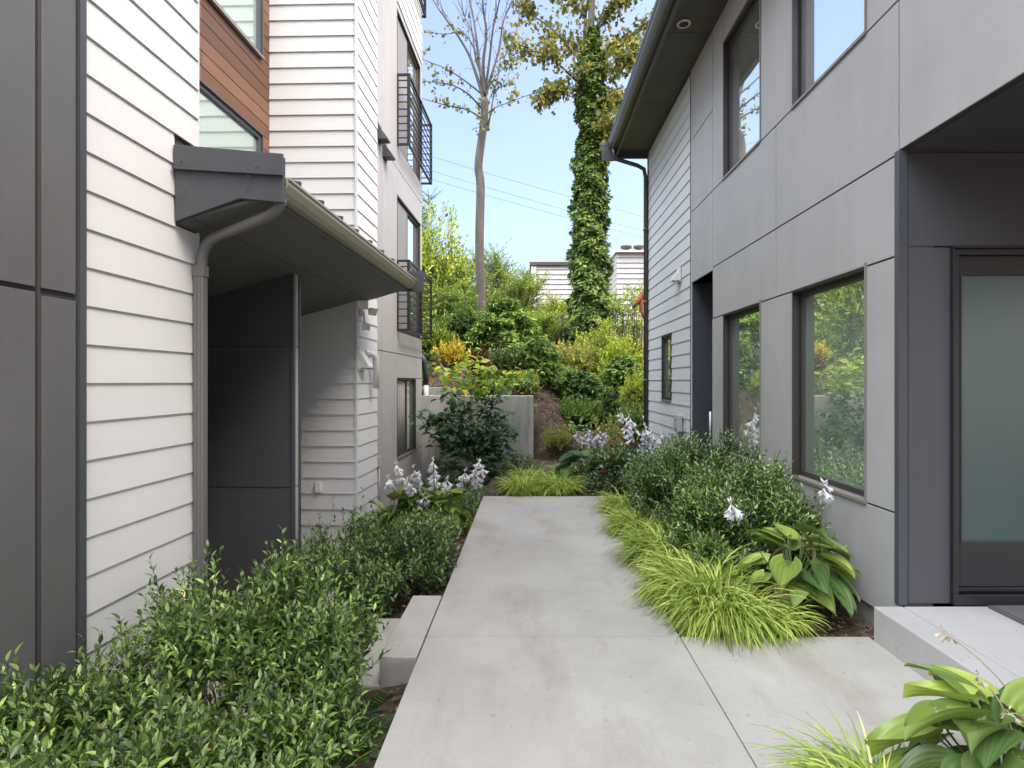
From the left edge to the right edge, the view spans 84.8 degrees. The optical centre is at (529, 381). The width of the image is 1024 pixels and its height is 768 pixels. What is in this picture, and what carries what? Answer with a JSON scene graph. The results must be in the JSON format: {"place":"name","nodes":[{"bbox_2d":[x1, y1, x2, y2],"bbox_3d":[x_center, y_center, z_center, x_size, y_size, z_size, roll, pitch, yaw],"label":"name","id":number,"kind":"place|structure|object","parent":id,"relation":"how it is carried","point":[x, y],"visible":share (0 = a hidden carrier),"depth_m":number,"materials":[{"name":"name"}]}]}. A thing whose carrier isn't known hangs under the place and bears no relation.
{"place":"outdoors","nodes":[
{"label":"outdoors","id":0,"kind":"place"},
{"bbox_2d":[422,0,655,305],"label":"sky","id":1,"kind":"structure","parent":0,"point":[523,145],"materials":[{"name":"blue"}]},
{"bbox_2d":[244,308,873,767],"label":"ground","id":2,"kind":"structure","parent":0,"point":[544,456],"depth_m":7.58,"materials":[{"name":"soil"}]},
{"bbox_2d":[0,674,77,767],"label":"sarcococca shrub","id":3,"kind":"object","parent":2,"relation":"on","point":[13,749],"visible":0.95,"depth_m":1.71,"materials":[{"name":"green plant"}]},
{"bbox_2d":[0,607,246,767],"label":"sarcococca shrub","id":4,"kind":"object","parent":2,"relation":"on","point":[132,687],"visible":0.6,"depth_m":2.23,"materials":[{"name":"green plant"}]},
{"bbox_2d":[0,643,357,767],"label":"sarcococca shrub","id":5,"kind":"object","parent":2,"relation":"on","point":[178,739],"visible":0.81,"depth_m":1.97,"materials":[{"name":"green plant"}]},
{"bbox_2d":[0,0,431,760],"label":"townhouse","id":6,"kind":"structure","parent":2,"relation":"on","point":[210,222],"depth_m":3.25,"materials":[{"name":"white"}]},
{"bbox_2d":[199,78,263,151],"bbox_3d":[-2.981,-2.091,5.378,0.104,1.222,1.504,0,0,1],"label":"window","id":7,"kind":"structure","parent":6,"relation":"in","point":[220,125],"depth_m":5.42,"materials":[{"name":"glass"}]},
{"bbox_2d":[209,0,264,59],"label":"window","id":8,"kind":"structure","parent":6,"relation":"in","point":[246,17],"depth_m":5.90,"materials":[{"name":"glass"}]},
{"bbox_2d":[358,347,372,370],"bbox_3d":[-1.882,-0.265,6.452,0.119,0.270,0.200,0,0,0],"label":"vent hood","id":9,"kind":"object","parent":6,"relation":"attached to","point":[364,362],"visible":1,"depth_m":6.37,"materials":[{"name":"white plastic"}]},
{"bbox_2d":[357,300,377,329],"bbox_3d":[-1.838,-0.751,6.372,0.214,0.330,0.179,0,0,0],"label":"security light","id":10,"kind":"object","parent":6,"relation":"attached to","point":[362,305],"visible":1,"depth_m":6.34,"materials":[{"name":"white plastic"}]},
{"bbox_2d":[367,350,378,388],"bbox_3d":[-1.890,-0.152,6.719,0.096,0.464,0.196,0,0,40],"label":"wall pipe","id":11,"kind":"object","parent":6,"relation":"attached to","point":[374,356],"depth_m":6.73,"materials":[{"name":"white plastic"}]},
{"bbox_2d":[377,121,389,145],"bbox_3d":[-1.879,-3.200,7.212,0.134,0.240,0.200,0,0,0],"label":"wall hood","id":12,"kind":"object","parent":6,"relation":"attached to","point":[382,137],"depth_m":7.13,"materials":[{"name":"metal"}]},
{"bbox_2d":[397,378,416,459],"bbox_3d":[-1.950,0.540,8.713,0.114,1.185,1.200,0,0,1],"label":"window","id":13,"kind":"structure","parent":6,"relation":"in","point":[406,388],"depth_m":8.75,"materials":[{"name":"glass"}]},
{"bbox_2d":[397,195,419,337],"bbox_3d":[-1.950,-1.731,8.878,0.104,1.962,1.514,0,0,1],"label":"balcony door","id":14,"kind":"structure","parent":6,"relation":"in","point":[408,227],"depth_m":8.86,"materials":[{"name":"glass"}]},
{"bbox_2d":[397,9,419,180],"bbox_3d":[-1.950,-4.431,8.878,0.104,1.962,1.514,0,0,1],"label":"balcony door","id":15,"kind":"structure","parent":6,"relation":"in","point":[407,62],"depth_m":8.80,"materials":[{"name":"glass"}]},
{"bbox_2d":[421,352,428,394],"bbox_3d":[-1.909,-0.068,10.050,0.197,0.937,0.100,0,0,0],"label":"drain pipe","id":16,"kind":"object","parent":6,"relation":"attached to","point":[425,377],"visible":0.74,"depth_m":10.01,"materials":[{"name":"white plastic"}]},
{"bbox_2d":[106,525,391,736],"bbox_3d":[-1.324,1.345,2.708,1.274,1.320,0.875,0,0,0],"label":"sarcococca shrub","id":17,"kind":"object","parent":2,"relation":"on","point":[265,630],"visible":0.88,"depth_m":2.58,"materials":[{"name":"green plant"}]},
{"bbox_2d":[200,635,383,767],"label":"sarcococca shrub","id":18,"kind":"object","parent":2,"relation":"on","point":[291,715],"visible":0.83,"depth_m":2.29,"materials":[{"name":"green plant"}]},
{"bbox_2d":[208,596,441,727],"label":"garden steps","id":19,"kind":"structure","parent":2,"relation":"on","point":[404,637],"depth_m":3.29,"materials":[{"name":"concrete"}]},
{"bbox_2d":[332,714,394,763],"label":"fern","id":20,"kind":"object","parent":2,"relation":"on","point":[375,751],"visible":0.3,"depth_m":2.63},
{"bbox_2d":[278,487,467,626],"bbox_3d":[-1.277,1.503,4.768,1.522,1.206,1.694,0,0,0],"label":"sarcococca shrub","id":21,"kind":"object","parent":2,"relation":"on","point":[418,550],"visible":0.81,"depth_m":4.45,"materials":[{"name":"green plant"}]},
{"bbox_2d":[358,490,414,539],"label":"hosta","id":22,"kind":"object","parent":2,"relation":"on","point":[398,495],"visible":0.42,"depth_m":5.80,"materials":[{"name":"green plant"}]},
{"bbox_2d":[328,506,476,767],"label":"mulch","id":23,"kind":"object","parent":2,"relation":"on","point":[395,708],"visible":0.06,"depth_m":2.93,"materials":[{"name":"soil"}]},
{"bbox_2d":[331,689,395,725],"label":"fern","id":24,"kind":"object","parent":23,"relation":"on","point":[375,698],"visible":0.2,"depth_m":2.89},
{"bbox_2d":[422,266,440,330],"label":"hillside tree","id":25,"kind":"object","parent":2,"relation":"on","point":[425,307],"visible":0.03,"depth_m":13.21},
{"bbox_2d":[422,187,440,246],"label":"leafy tree","id":26,"kind":"object","parent":2,"relation":"on","point":[425,200],"visible":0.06,"depth_m":19.26,"materials":[{"name":"green plant"}]},
{"bbox_2d":[377,456,488,535],"bbox_3d":[-1.119,1.252,5.990,1.058,1.012,1.200,0,0,-41],"label":"hosta","id":27,"kind":"object","parent":2,"relation":"on","point":[416,490],"visible":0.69,"depth_m":5.88,"materials":[{"name":"green plant"}]},
{"bbox_2d":[421,321,456,359],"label":"olive shrub","id":28,"kind":"object","parent":2,"relation":"on","point":[441,333],"visible":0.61,"depth_m":12.84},
{"bbox_2d":[422,202,455,305],"bbox_3d":[-3.267,-3.251,16.318,1.774,3.816,1.765,0,0,-39],"label":"leafy tree","id":29,"kind":"object","parent":2,"relation":"on","point":[435,245],"visible":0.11,"depth_m":16.24,"materials":[{"name":"green plant"}]},
{"bbox_2d":[422,277,458,322],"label":"birch tree","id":30,"kind":"object","parent":2,"relation":"on","point":[441,294],"visible":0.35,"depth_m":15.32,"materials":[{"name":"green plant"}]},
{"bbox_2d":[424,309,463,331],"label":"broadleaf shrub","id":31,"kind":"object","parent":2,"relation":"on","point":[443,320],"visible":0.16,"depth_m":14.91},
{"bbox_2d":[420,488,475,535],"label":"hosta","id":32,"kind":"object","parent":2,"relation":"on","point":[439,496],"visible":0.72,"depth_m":5.91,"materials":[{"name":"green plant"}]},
{"bbox_2d":[428,332,471,367],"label":"yellow shrub","id":33,"kind":"object","parent":2,"relation":"on","point":[451,354],"visible":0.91,"depth_m":11.90,"materials":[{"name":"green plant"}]},
{"bbox_2d":[422,474,485,491],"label":"ground cover plant","id":34,"kind":"object","parent":2,"relation":"on","point":[454,481],"visible":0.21,"depth_m":8.72,"materials":[{"name":"green plant"}]},
{"bbox_2d":[422,199,488,316],"bbox_3d":[-2.942,-3.389,16.624,3.563,4.136,3.410,0,0,0],"label":"hillside tree","id":35,"kind":"object","parent":2,"relation":"on","point":[443,265],"visible":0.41,"depth_m":16.14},
{"bbox_2d":[425,239,496,315],"bbox_3d":[-2.239,-2.916,16.944,2.500,2.974,2.143,0,0,-21],"label":"birch tree","id":36,"kind":"object","parent":2,"relation":"on","point":[456,275],"visible":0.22,"depth_m":16.72,"materials":[{"name":"green plant"}]},
{"bbox_2d":[445,286,480,340],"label":"slender tree","id":37,"kind":"object","parent":2,"relation":"on","point":[458,309],"visible":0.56,"depth_m":13.88,"materials":[{"name":"green plant"}]},
{"bbox_2d":[445,312,492,356],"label":"shrub","id":38,"kind":"object","parent":2,"relation":"on","point":[455,323],"visible":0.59,"depth_m":13.57,"materials":[{"name":"green plant"}]},
{"bbox_2d":[447,483,490,516],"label":"periwinkle plant","id":39,"kind":"object","parent":2,"relation":"on","point":[473,503],"visible":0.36,"depth_m":7.35,"materials":[{"name":"green plant"}]},
{"bbox_2d":[408,347,533,484],"bbox_3d":[-1.081,0.647,9.181,2.302,2.405,1.686,0,0,24],"label":"magnolia sapling","id":40,"kind":"object","parent":2,"relation":"on","point":[440,419],"visible":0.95,"depth_m":8.97,"materials":[{"name":"green plant"}]},
{"bbox_2d":[444,259,503,323],"bbox_3d":[-1.663,-2.324,15.964,1.754,2.195,2.103,0,0,-22],"label":"birch tree","id":41,"kind":"object","parent":2,"relation":"on","point":[473,291],"visible":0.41,"depth_m":15.69,"materials":[{"name":"green plant"}]},
{"bbox_2d":[422,395,532,495],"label":"retaining wall","id":42,"kind":"structure","parent":2,"relation":"on","point":[522,405],"depth_m":9.80,"materials":[{"name":"concrete"}]},
{"bbox_2d":[461,343,497,389],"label":"shrub","id":43,"kind":"object","parent":2,"relation":"on","point":[484,355],"visible":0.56,"depth_m":10.63,"materials":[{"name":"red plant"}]},
{"bbox_2d":[422,0,552,336],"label":"maple tree","id":44,"kind":"object","parent":2,"relation":"on","point":[484,84],"visible":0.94,"depth_m":14.93,"materials":[{"name":"brown plant"}]},
{"bbox_2d":[464,239,518,302],"bbox_3d":[-1.125,-3.046,17.795,2.110,2.755,2.005,0,0,0],"label":"birch tree","id":45,"kind":"object","parent":2,"relation":"on","point":[490,270],"visible":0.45,"depth_m":17.60,"materials":[{"name":"green plant"}]},
{"bbox_2d":[457,295,546,353],"bbox_3d":[-0.584,-1.268,13.546,2.429,1.663,2.515,0,0,0],"label":"shrub","id":46,"kind":"object","parent":2,"relation":"on","point":[512,322],"visible":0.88,"depth_m":13.24,"materials":[{"name":"green plant"}]},
{"bbox_2d":[488,341,535,375],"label":"broadleaf shrub","id":47,"kind":"object","parent":2,"relation":"on","point":[500,358],"visible":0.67,"depth_m":11.36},
{"bbox_2d":[488,262,546,313],"bbox_3d":[-0.367,-2.448,16.276,1.836,2.288,1.716,0,0,0],"label":"birch tree","id":48,"kind":"object","parent":2,"relation":"on","point":[515,289],"visible":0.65,"depth_m":16.05,"materials":[{"name":"green plant"}]},
{"bbox_2d":[491,470,550,497],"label":"forest grass","id":49,"kind":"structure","parent":2,"relation":"on","point":[515,486],"depth_m":7.47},
{"bbox_2d":[500,450,541,473],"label":"ground cover plant","id":50,"kind":"object","parent":2,"relation":"on","point":[527,458],"visible":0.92,"depth_m":8.72,"materials":[{"name":"green plant"}]},
{"bbox_2d":[507,368,542,394],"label":"fern bush","id":51,"kind":"object","parent":2,"relation":"on","point":[534,382],"visible":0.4,"depth_m":10.52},
{"bbox_2d":[505,461,550,483],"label":"forest grass","id":52,"kind":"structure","parent":2,"relation":"on","point":[521,473],"depth_m":8.16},
{"bbox_2d":[422,359,639,449],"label":"leaf litter","id":53,"kind":"object","parent":2,"relation":"on","point":[515,393],"visible":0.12,"depth_m":10.85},
{"bbox_2d":[421,309,643,448],"bbox_3d":[-1.499,-0.863,16.035,15.251,4.244,12.325,0,0,0],"label":"ground cover","id":54,"kind":"object","parent":2,"relation":"on","point":[432,356],"visible":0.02,"depth_m":10.87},
{"bbox_2d":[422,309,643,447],"bbox_3d":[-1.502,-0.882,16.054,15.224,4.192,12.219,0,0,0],"label":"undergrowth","id":55,"kind":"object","parent":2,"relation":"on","point":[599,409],"visible":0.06,"depth_m":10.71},
{"bbox_2d":[513,261,555,311],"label":"birch tree","id":56,"kind":"object","parent":2,"relation":"on","point":[540,288],"visible":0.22,"depth_m":18.54,"materials":[{"name":"green plant"}]},
{"bbox_2d":[505,338,571,387],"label":"shrub","id":57,"kind":"object","parent":2,"relation":"on","point":[542,353],"visible":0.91,"depth_m":11.34,"materials":[{"name":"green plant"}]},
{"bbox_2d":[532,285,571,319],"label":"birch tree","id":58,"kind":"object","parent":2,"relation":"on","point":[552,304],"visible":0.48,"depth_m":19.29,"materials":[{"name":"green plant"}]},
{"bbox_2d":[525,303,581,341],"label":"birch tree","id":59,"kind":"object","parent":2,"relation":"on","point":[544,322],"visible":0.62,"depth_m":14.36,"materials":[{"name":"green plant"}]},
{"bbox_2d":[529,312,577,344],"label":"grey bush","id":60,"kind":"object","parent":2,"relation":"on","point":[564,336],"visible":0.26,"depth_m":16.81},
{"bbox_2d":[524,465,587,497],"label":"forest grass","id":61,"kind":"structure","parent":2,"relation":"on","point":[559,485],"depth_m":7.51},
{"bbox_2d":[540,420,573,455],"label":"heath shrub","id":62,"kind":"object","parent":2,"relation":"on","point":[560,439],"visible":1,"depth_m":9.82,"materials":[{"name":"green plant"}]},
{"bbox_2d":[553,394,593,422],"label":"round bush","id":63,"kind":"object","parent":2,"relation":"on","point":[582,411],"visible":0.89,"depth_m":10.80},
{"bbox_2d":[495,0,652,340],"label":"ivy tree","id":64,"kind":"object","parent":2,"relation":"on","point":[588,276],"visible":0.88,"depth_m":16.66,"materials":[{"name":"green plant"}]},
{"bbox_2d":[546,336,602,373],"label":"berry shrub","id":65,"kind":"object","parent":2,"relation":"on","point":[581,358],"visible":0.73,"depth_m":13.56,"materials":[{"name":"green plant"}]},
{"bbox_2d":[552,370,617,415],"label":"shrub","id":66,"kind":"object","parent":2,"relation":"on","point":[582,383],"visible":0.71,"depth_m":11.62,"materials":[{"name":"green plant"}]},
{"bbox_2d":[555,424,615,490],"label":"hosta","id":67,"kind":"object","parent":2,"relation":"on","point":[567,459],"visible":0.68,"depth_m":8.22,"materials":[{"name":"green plant"}]},
{"bbox_2d":[565,306,605,349],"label":"shrub","id":68,"kind":"object","parent":2,"relation":"on","point":[580,320],"visible":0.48,"depth_m":16.02,"materials":[{"name":"green plant"}]},
{"bbox_2d":[530,245,643,325],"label":"house","id":69,"kind":"structure","parent":2,"relation":"on","point":[628,266],"depth_m":23.89,"materials":[{"name":"grey"}]},
{"bbox_2d":[572,328,607,380],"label":"broadleaf shrub","id":70,"kind":"object","parent":2,"relation":"on","point":[585,335],"visible":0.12,"depth_m":14.64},
{"bbox_2d":[576,427,625,465],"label":"astilbe plant","id":71,"kind":"object","parent":2,"relation":"on","point":[579,445],"visible":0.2,"depth_m":8.87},
{"bbox_2d":[573,470,630,495],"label":"periwinkle plant","id":72,"kind":"object","parent":2,"relation":"on","point":[616,483],"visible":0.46,"depth_m":7.52,"materials":[{"name":"green plant"}]},
{"bbox_2d":[580,394,625,428],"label":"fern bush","id":73,"kind":"object","parent":2,"relation":"on","point":[595,409],"visible":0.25,"depth_m":11.24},
{"bbox_2d":[580,441,628,490],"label":"peony plant","id":74,"kind":"object","parent":2,"relation":"on","point":[605,459],"visible":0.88,"depth_m":7.64,"materials":[{"name":"green plant"}]},
{"bbox_2d":[584,315,632,382],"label":"shrub","id":75,"kind":"object","parent":2,"relation":"on","point":[601,335],"visible":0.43,"depth_m":14.08,"materials":[{"name":"green plant"}]},
{"bbox_2d":[599,388,622,434],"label":"shrub","id":76,"kind":"object","parent":2,"relation":"on","point":[607,399],"visible":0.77,"depth_m":10.92,"materials":[{"name":"green plant"}]},
{"bbox_2d":[588,334,643,381],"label":"berry shrub","id":77,"kind":"object","parent":2,"relation":"on","point":[614,348],"visible":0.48,"depth_m":13.42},
{"bbox_2d":[596,426,635,486],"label":"peony plant","id":78,"kind":"object","parent":2,"relation":"on","point":[627,450],"visible":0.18,"depth_m":7.92,"materials":[{"name":"green plant"}]},
{"bbox_2d":[598,353,643,410],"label":"shrub","id":79,"kind":"object","parent":2,"relation":"on","point":[615,370],"visible":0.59,"depth_m":12.37,"materials":[{"name":"green plant"}]},
{"bbox_2d":[586,485,658,517],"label":"forest grass","id":80,"kind":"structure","parent":2,"relation":"on","point":[608,500],"depth_m":6.42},
{"bbox_2d":[604,279,643,342],"bbox_3d":[2.431,-1.296,14.537,1.112,2.588,1.226,0,0,0],"label":"tree","id":81,"kind":"object","parent":2,"relation":"on","point":[616,309],"visible":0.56,"depth_m":14.41,"materials":[{"name":"green plant"}]},
{"bbox_2d":[609,399,643,438],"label":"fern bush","id":82,"kind":"object","parent":2,"relation":"on","point":[637,418],"visible":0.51,"depth_m":10.53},
{"bbox_2d":[618,363,643,411],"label":"laurel shrub","id":83,"kind":"object","parent":2,"relation":"on","point":[635,390],"visible":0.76,"depth_m":11.27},
{"bbox_2d":[620,280,643,364],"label":"tree","id":84,"kind":"object","parent":2,"relation":"on","point":[638,322],"visible":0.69,"depth_m":13.51,"materials":[{"name":"green plant"}]},
{"bbox_2d":[591,495,678,539],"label":"forest grass","id":85,"kind":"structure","parent":2,"relation":"on","point":[625,516],"depth_m":5.52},
{"bbox_2d":[618,446,659,484],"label":"peony plant","id":86,"kind":"object","parent":2,"relation":"on","point":[629,459],"visible":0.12,"depth_m":7.23,"materials":[{"name":"green plant"}]},
{"bbox_2d":[617,407,665,475],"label":"hosta","id":87,"kind":"object","parent":2,"relation":"on","point":[646,435],"visible":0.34,"depth_m":7.68,"materials":[{"name":"white plant"}]},
{"bbox_2d":[621,518,687,548],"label":"forest grass","id":88,"kind":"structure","parent":2,"relation":"on","point":[649,532],"depth_m":5.20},
{"bbox_2d":[604,518,708,573],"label":"forest grass","id":89,"kind":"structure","parent":2,"relation":"on","point":[629,551],"depth_m":4.61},
{"bbox_2d":[619,413,758,528],"bbox_3d":[1.658,0.948,5.851,1.326,1.263,1.745,0,0,0],"label":"sarcococca shrub","id":90,"kind":"object","parent":2,"relation":"on","point":[651,480],"visible":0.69,"depth_m":5.60,"materials":[{"name":"green plant"}]},
{"bbox_2d":[634,541,744,584],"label":"forest grass","id":91,"kind":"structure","parent":2,"relation":"on","point":[649,557],"depth_m":4.31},
{"bbox_2d":[617,538,773,629],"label":"forest grass","id":92,"kind":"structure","parent":2,"relation":"on","point":[666,570],"depth_m":3.81,"materials":[{"name":"plant"}]},
{"bbox_2d":[374,496,1019,767],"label":"walkway","id":93,"kind":"structure","parent":2,"relation":"on","point":[543,647],"depth_m":2.84,"materials":[{"name":"concrete"}]},
{"bbox_2d":[630,553,811,656],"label":"forest grass","id":94,"kind":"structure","parent":2,"relation":"on","point":[705,616],"depth_m":3.36,"materials":[{"name":"plant"}]},
{"bbox_2d":[651,442,846,586],"bbox_3d":[1.697,1.061,4.637,1.298,1.118,1.835,0,0,0],"label":"sarcococca shrub","id":95,"kind":"object","parent":2,"relation":"on","point":[707,503],"visible":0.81,"depth_m":4.40,"materials":[{"name":"green plant"}]},
{"bbox_2d":[703,583,834,647],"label":"forest grass","id":96,"kind":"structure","parent":2,"relation":"on","point":[784,625],"depth_m":3.30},
{"bbox_2d":[750,560,816,633],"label":"hosta","id":97,"kind":"object","parent":2,"relation":"on","point":[804,582],"visible":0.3,"depth_m":3.47,"materials":[{"name":"green plant"}]},
{"bbox_2d":[723,477,859,617],"bbox_3d":[1.705,1.063,3.719,0.877,0.935,0.882,0,0,13],"label":"hosta","id":98,"kind":"object","parent":2,"relation":"on","point":[824,582],"visible":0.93,"depth_m":3.54,"materials":[{"name":"green plant"}]},
{"bbox_2d":[600,0,1023,624],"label":"townhouse","id":99,"kind":"structure","parent":2,"relation":"on","point":[834,210],"depth_m":3.76,"materials":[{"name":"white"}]},
{"bbox_2d":[661,334,671,401],"bbox_3d":[2.170,-0.207,8.727,0.117,1.030,0.590,0,0,0],"label":"window","id":100,"kind":"structure","parent":99,"relation":"in","point":[666,346],"depth_m":8.90,"materials":[{"name":"glass"}]},
{"bbox_2d":[722,0,761,180],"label":"window","id":101,"kind":"structure","parent":99,"relation":"in","point":[742,43],"depth_m":5.84,"materials":[{"name":"glass"}]},
{"bbox_2d":[722,299,762,465],"bbox_3d":[2.187,0.009,5.699,0.120,1.548,1.007,0,0,0],"label":"window","id":102,"kind":"structure","parent":99,"relation":"in","point":[741,326],"depth_m":5.84,"materials":[{"name":"glass"}]},
{"bbox_2d":[790,262,868,503],"bbox_3d":[2.197,0.009,4.086,0.120,1.548,1.012,0,0,0],"label":"window","id":103,"kind":"structure","parent":99,"relation":"in","point":[829,315],"depth_m":4.14,"materials":[{"name":"glass"}]},
{"bbox_2d":[790,0,868,109],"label":"window","id":104,"kind":"structure","parent":99,"relation":"in","point":[823,31],"depth_m":4.31,"materials":[{"name":"glass"}]},
{"bbox_2d":[959,256,1023,585],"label":"door","id":105,"kind":"structure","parent":99,"relation":"in","point":[991,288],"depth_m":3.29,"materials":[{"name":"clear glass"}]},
{"bbox_2d":[760,585,873,638],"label":"mulch","id":106,"kind":"object","parent":2,"relation":"on","point":[839,626],"visible":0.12,"depth_m":3.49,"materials":[{"name":"soil"}]},
{"bbox_2d":[735,700,955,767],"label":"forest grass","id":107,"kind":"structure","parent":2,"relation":"on","point":[844,760],"depth_m":2.07,"materials":[{"name":"plant"}]},
{"bbox_2d":[864,624,1023,767],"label":"hosta","id":108,"kind":"object","parent":2,"relation":"on","point":[980,718],"visible":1,"depth_m":1.94,"materials":[{"name":"green plant"}]},
{"bbox_2d":[874,607,1023,749],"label":"porch platform","id":109,"kind":"structure","parent":2,"relation":"on","point":[992,640],"depth_m":2.91,"materials":[{"name":"concrete"}]},
{"bbox_2d":[988,605,1023,624],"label":"door mat","id":110,"kind":"object","parent":109,"relation":"on","point":[1015,613],"depth_m":3.14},
{"bbox_2d":[594,414,618,448],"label":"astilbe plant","id":111,"kind":"object","parent":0,"point":[614,429],"visible":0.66,"depth_m":9.39,"materials":[{"name":"green plant"}]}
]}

